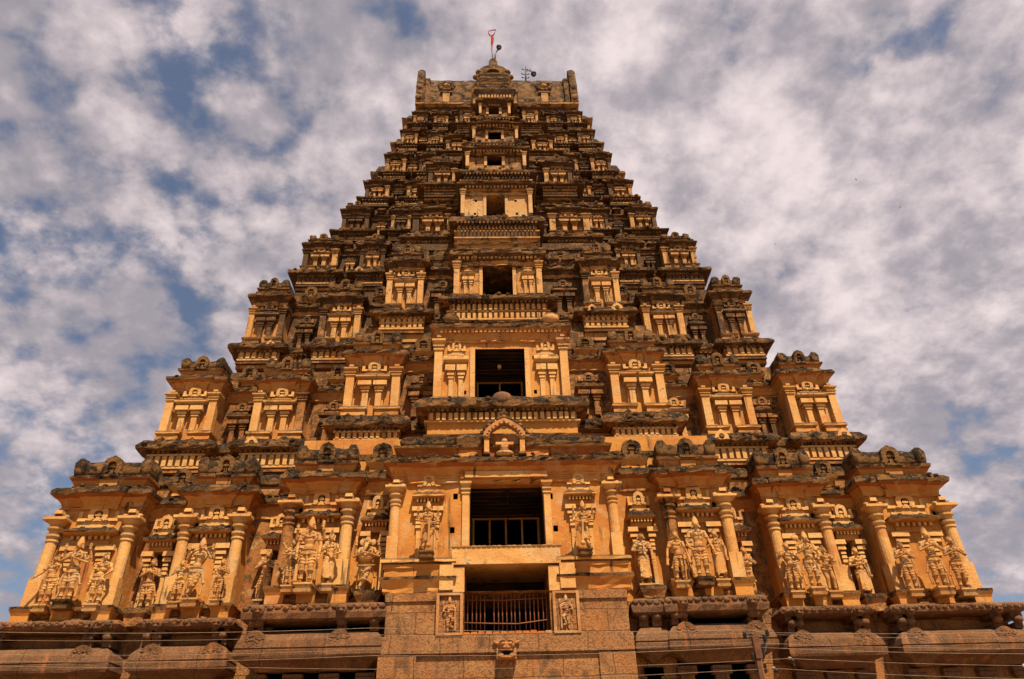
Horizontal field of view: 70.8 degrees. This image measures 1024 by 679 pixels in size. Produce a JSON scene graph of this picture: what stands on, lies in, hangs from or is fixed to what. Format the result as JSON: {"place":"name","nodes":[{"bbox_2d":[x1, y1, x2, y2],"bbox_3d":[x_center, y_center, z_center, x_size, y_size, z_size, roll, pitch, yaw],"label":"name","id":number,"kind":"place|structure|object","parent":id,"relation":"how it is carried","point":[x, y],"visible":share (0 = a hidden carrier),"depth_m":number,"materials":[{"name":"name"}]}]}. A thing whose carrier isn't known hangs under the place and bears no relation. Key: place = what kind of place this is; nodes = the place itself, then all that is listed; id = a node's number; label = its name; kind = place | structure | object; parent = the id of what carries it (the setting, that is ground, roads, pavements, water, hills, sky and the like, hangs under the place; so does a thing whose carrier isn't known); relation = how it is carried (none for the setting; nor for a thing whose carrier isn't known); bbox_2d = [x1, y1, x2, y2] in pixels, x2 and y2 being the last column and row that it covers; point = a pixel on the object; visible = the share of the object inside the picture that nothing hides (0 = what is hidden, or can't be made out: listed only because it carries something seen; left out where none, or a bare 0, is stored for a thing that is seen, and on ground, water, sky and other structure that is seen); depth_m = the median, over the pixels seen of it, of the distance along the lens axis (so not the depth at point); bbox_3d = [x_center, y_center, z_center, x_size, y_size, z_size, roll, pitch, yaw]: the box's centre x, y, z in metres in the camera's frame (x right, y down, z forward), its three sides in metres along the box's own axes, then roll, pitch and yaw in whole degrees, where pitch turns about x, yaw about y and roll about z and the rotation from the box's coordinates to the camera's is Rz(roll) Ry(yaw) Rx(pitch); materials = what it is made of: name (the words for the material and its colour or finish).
{"place":"outdoors","nodes":[
{"label":"outdoors","id":0,"kind":"place"},
{"bbox_2d":[0,0,1023,666],"label":"sky","id":1,"kind":"structure","parent":0,"point":[162,161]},
{"label":"ground","id":2,"kind":"structure","parent":0,"visible":0},
{"bbox_2d":[0,58,1023,678],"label":"temple tower","id":3,"kind":"structure","parent":2,"relation":"on","point":[504,328],"depth_m":30.55,"materials":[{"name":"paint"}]},
{"bbox_2d":[28,554,62,613],"bbox_3d":[-17.940,9.359,27.700,1.181,2.231,0.481,-1,-34,-2],"label":"statue","id":4,"kind":"object","parent":3,"relation":"on","point":[52,580],"visible":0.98,"depth_m":27.56,"materials":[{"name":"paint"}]},
{"bbox_2d":[49,536,92,610],"bbox_3d":[-16.958,8.944,27.743,1.137,2.813,0.712,-1,-34,-2],"label":"statue","id":5,"kind":"object","parent":3,"relation":"on","point":[71,574],"visible":1,"depth_m":27.59,"materials":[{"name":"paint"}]},
{"bbox_2d":[81,552,113,613],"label":"statue","id":6,"kind":"object","parent":3,"relation":"on","point":[96,581],"visible":1,"depth_m":27.60,"materials":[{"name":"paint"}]},
{"bbox_2d":[136,558,161,607],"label":"statue","id":7,"kind":"object","parent":3,"relation":"on","point":[148,585],"visible":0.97,"depth_m":28.49,"materials":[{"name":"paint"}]},
{"bbox_2d":[166,559,188,609],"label":"statue","id":8,"kind":"object","parent":3,"relation":"on","point":[181,572],"visible":0.96,"depth_m":27.62,"materials":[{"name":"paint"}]},
{"bbox_2d":[180,537,214,608],"bbox_3d":[-12.178,8.966,27.853,1.095,2.709,0.662,-1,-34,-2],"label":"statue","id":9,"kind":"object","parent":3,"relation":"on","point":[195,571],"visible":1,"depth_m":27.73,"materials":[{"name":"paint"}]},
{"bbox_2d":[208,558,229,606],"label":"statue","id":10,"kind":"object","parent":3,"relation":"on","point":[222,570],"visible":1,"depth_m":27.70,"materials":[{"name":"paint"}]},
{"bbox_2d":[252,550,274,601],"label":"statue","id":11,"kind":"object","parent":3,"relation":"on","point":[265,577],"visible":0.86,"depth_m":28.43,"materials":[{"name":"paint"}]},
{"bbox_2d":[280,538,301,594],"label":"statue","id":12,"kind":"object","parent":3,"relation":"on","point":[291,563],"visible":0.91,"depth_m":26.31,"materials":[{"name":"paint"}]},
{"bbox_2d":[292,516,325,595],"bbox_3d":[-7.509,7.911,26.565,1.151,2.847,0.582,-1,-34,-2],"label":"statue","id":13,"kind":"object","parent":3,"relation":"on","point":[308,556],"visible":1,"depth_m":26.38,"materials":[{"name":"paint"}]},
{"bbox_2d":[317,530,341,593],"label":"statue","id":14,"kind":"object","parent":3,"relation":"on","point":[330,547],"visible":1,"depth_m":26.33,"materials":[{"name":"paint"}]},
{"bbox_2d":[353,534,380,599],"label":"statue","id":15,"kind":"object","parent":3,"relation":"on","point":[365,554],"visible":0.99,"depth_m":26.95,"materials":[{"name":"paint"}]},
{"bbox_2d":[416,500,439,560],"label":"statue","id":16,"kind":"object","parent":3,"relation":"on","point":[427,516],"visible":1,"depth_m":26.56,"materials":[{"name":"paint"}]},
{"bbox_2d":[488,29,495,57],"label":"flagpole","id":17,"kind":"object","parent":3,"relation":"on","point":[492,38],"visible":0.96,"depth_m":63.21,"materials":[{"name":"metal"}]},
{"bbox_2d":[494,44,501,58],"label":"floodlight","id":18,"kind":"object","parent":3,"relation":"attached to","point":[498,46],"visible":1,"depth_m":61.97,"materials":[{"name":"paint"}]},
{"bbox_2d":[521,66,535,80],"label":"lamp mast","id":19,"kind":"object","parent":3,"relation":"on","point":[533,73],"visible":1,"depth_m":62.19,"materials":[{"name":"metal"}]},
{"bbox_2d":[571,500,593,556],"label":"statue","id":20,"kind":"object","parent":3,"relation":"on","point":[582,514],"visible":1,"depth_m":26.71,"materials":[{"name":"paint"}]},
{"bbox_2d":[631,533,654,588],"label":"statue","id":21,"kind":"object","parent":3,"relation":"on","point":[641,546],"visible":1,"depth_m":27.33,"materials":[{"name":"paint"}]},
{"bbox_2d":[666,530,690,589],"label":"statue","id":22,"kind":"object","parent":3,"relation":"on","point":[675,544],"visible":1,"depth_m":26.69,"materials":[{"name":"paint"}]},
{"bbox_2d":[685,515,719,588],"bbox_3d":[7.047,7.878,26.915,1.163,2.663,0.544,-1,-34,-2],"label":"statue","id":23,"kind":"object","parent":3,"relation":"on","point":[698,549],"visible":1,"depth_m":26.69,"materials":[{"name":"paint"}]},
{"bbox_2d":[706,529,730,588],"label":"statue","id":24,"kind":"object","parent":3,"relation":"on","point":[724,582],"visible":0.96,"depth_m":26.66,"materials":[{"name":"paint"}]},
{"bbox_2d":[740,546,756,591],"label":"statue","id":25,"kind":"object","parent":3,"relation":"on","point":[747,559],"visible":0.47,"depth_m":28.99,"materials":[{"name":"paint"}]},
{"bbox_2d":[775,542,805,599],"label":"statue","id":26,"kind":"object","parent":3,"relation":"on","point":[786,555],"visible":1,"depth_m":28.35,"materials":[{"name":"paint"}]},
{"bbox_2d":[791,530,827,596],"bbox_3d":[11.739,8.795,28.477,1.111,2.572,0.686,-1,-34,-2],"label":"statue","id":27,"kind":"object","parent":3,"relation":"on","point":[809,564],"visible":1,"depth_m":28.34,"materials":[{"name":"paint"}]},
{"bbox_2d":[816,545,842,599],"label":"statue","id":28,"kind":"object","parent":3,"relation":"on","point":[827,572],"visible":0.98,"depth_m":28.37,"materials":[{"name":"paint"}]},
{"bbox_2d":[848,546,872,594],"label":"statue","id":29,"kind":"object","parent":3,"relation":"on","point":[861,574],"visible":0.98,"depth_m":29.29,"materials":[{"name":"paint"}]},
{"bbox_2d":[893,541,924,598],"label":"statue","id":30,"kind":"object","parent":3,"relation":"on","point":[907,567],"visible":1,"depth_m":28.45,"materials":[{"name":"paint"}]},
{"bbox_2d":[918,526,955,597],"bbox_3d":[16.770,8.768,28.648,1.006,2.755,0.663,-1,-34,-2],"label":"statue","id":31,"kind":"object","parent":3,"relation":"on","point":[934,563],"visible":1,"depth_m":28.43,"materials":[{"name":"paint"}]},
{"bbox_2d":[942,536,977,598],"bbox_3d":[17.751,9.006,28.692,0.922,2.409,0.607,-1,-34,-2],"label":"statue","id":32,"kind":"object","parent":3,"relation":"on","point":[956,566],"visible":0.98,"depth_m":28.52,"materials":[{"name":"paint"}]},
{"bbox_2d":[742,629,769,678],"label":"utility pole","id":33,"kind":"object","parent":2,"relation":"on","point":[757,655],"visible":1,"depth_m":15.73,"materials":[{"name":"metal"}]},
{"bbox_2d":[0,647,1005,661],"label":"power line","id":34,"kind":"object","parent":33,"relation":"attached to","point":[555,654],"visible":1,"depth_m":15.64,"materials":[{"name":"metal"}]},
{"bbox_2d":[7,633,1002,640],"bbox_3d":[0.249,6.523,15.849,32.000,0.747,0.006,-1,-34,-2],"label":"power line","id":35,"kind":"object","parent":33,"relation":"attached to","point":[475,636],"visible":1,"depth_m":15.82,"materials":[{"name":"metal"}]},
{"bbox_2d":[9,628,1013,633],"bbox_3d":[0.246,6.387,15.941,32.000,0.780,0.009,-1,-34,-2],"label":"power line","id":36,"kind":"object","parent":33,"relation":"attached to","point":[554,631],"visible":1,"depth_m":15.91,"materials":[{"name":"metal"}]},
{"bbox_2d":[0,642,1023,655],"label":"power line","id":37,"kind":"object","parent":33,"relation":"attached to","point":[536,649],"visible":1,"depth_m":15.69,"materials":[{"name":"metal"}]},
{"bbox_2d":[21,657,1020,668],"bbox_3d":[0.263,6.990,15.521,32.000,1.008,0.080,-1,-34,-2],"label":"power line","id":38,"kind":"object","parent":33,"relation":"attached to","point":[791,659],"visible":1,"depth_m":15.59,"materials":[{"name":"metal"}]},
{"bbox_2d":[548,667,1016,678],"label":"power line","id":39,"kind":"object","parent":33,"relation":"attached to","point":[775,669],"visible":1,"depth_m":15.54,"materials":[{"name":"metal"}]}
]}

